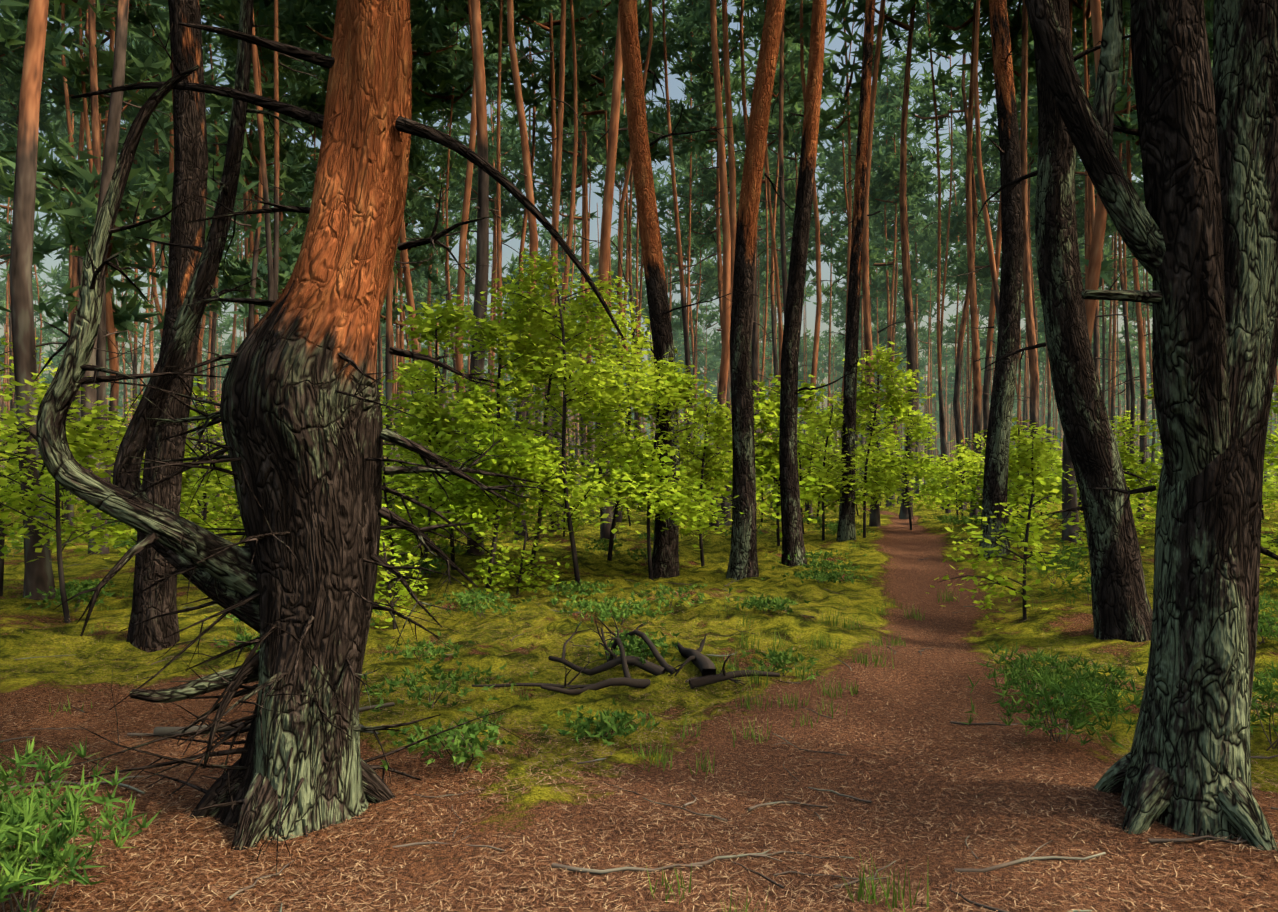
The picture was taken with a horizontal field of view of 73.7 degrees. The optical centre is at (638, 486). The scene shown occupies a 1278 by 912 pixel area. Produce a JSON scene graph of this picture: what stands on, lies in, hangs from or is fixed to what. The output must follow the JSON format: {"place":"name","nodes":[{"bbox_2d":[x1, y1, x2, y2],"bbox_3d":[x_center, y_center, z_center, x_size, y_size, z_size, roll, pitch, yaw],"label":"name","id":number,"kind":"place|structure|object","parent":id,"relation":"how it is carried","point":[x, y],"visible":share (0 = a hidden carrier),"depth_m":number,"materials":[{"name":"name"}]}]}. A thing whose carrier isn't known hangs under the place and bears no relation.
{"place":"outdoors","nodes":[
{"label":"outdoors","id":0,"kind":"place"},
{"bbox_2d":[0,489,1277,911],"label":"ground","id":1,"kind":"structure","parent":0,"point":[894,567],"depth_m":5.22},
{"bbox_2d":[0,248,1277,628],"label":"sapling leaves","id":2,"kind":"object","parent":1,"relation":"on","point":[530,346],"visible":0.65,"depth_m":11.11,"materials":[{"name":"green plant"}]},
{"bbox_2d":[0,512,1277,911],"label":"undergrowth plants","id":3,"kind":"object","parent":1,"relation":"on","point":[22,816],"visible":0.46,"depth_m":5.16,"materials":[{"name":"green plant"}]},
{"bbox_2d":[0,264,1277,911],"bbox_3d":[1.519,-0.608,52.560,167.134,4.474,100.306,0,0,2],"label":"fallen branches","id":4,"kind":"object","parent":1,"relation":"on","point":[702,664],"visible":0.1,"depth_m":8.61,"materials":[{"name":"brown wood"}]},
{"bbox_2d":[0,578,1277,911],"bbox_3d":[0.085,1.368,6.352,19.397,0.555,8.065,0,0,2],"label":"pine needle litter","id":5,"kind":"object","parent":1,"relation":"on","point":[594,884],"visible":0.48,"depth_m":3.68,"materials":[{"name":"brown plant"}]},
{"bbox_2d":[0,0,1277,599],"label":"background tree trunks","id":6,"kind":"object","parent":1,"relation":"on","point":[22,336],"visible":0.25,"depth_m":22.38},
{"bbox_2d":[0,0,1277,453],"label":"pine forest needles","id":7,"kind":"object","parent":6,"relation":"on","point":[434,72],"visible":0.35,"depth_m":33.05,"materials":[{"name":"green plant"}]},
{"bbox_2d":[19,0,1277,876],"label":"pine trees","id":8,"kind":"object","parent":1,"relation":"on","point":[304,435],"visible":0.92,"depth_m":3.93,"materials":[{"name":"brown plant"}]},
{"bbox_2d":[49,511,1277,911],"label":"grass tufts","id":9,"kind":"object","parent":1,"relation":"on","point":[855,691],"visible":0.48,"depth_m":5.74,"materials":[{"name":"green plant"}]},
{"bbox_2d":[0,0,1277,488],"label":"sky","id":10,"kind":"structure","parent":0,"point":[675,85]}
]}

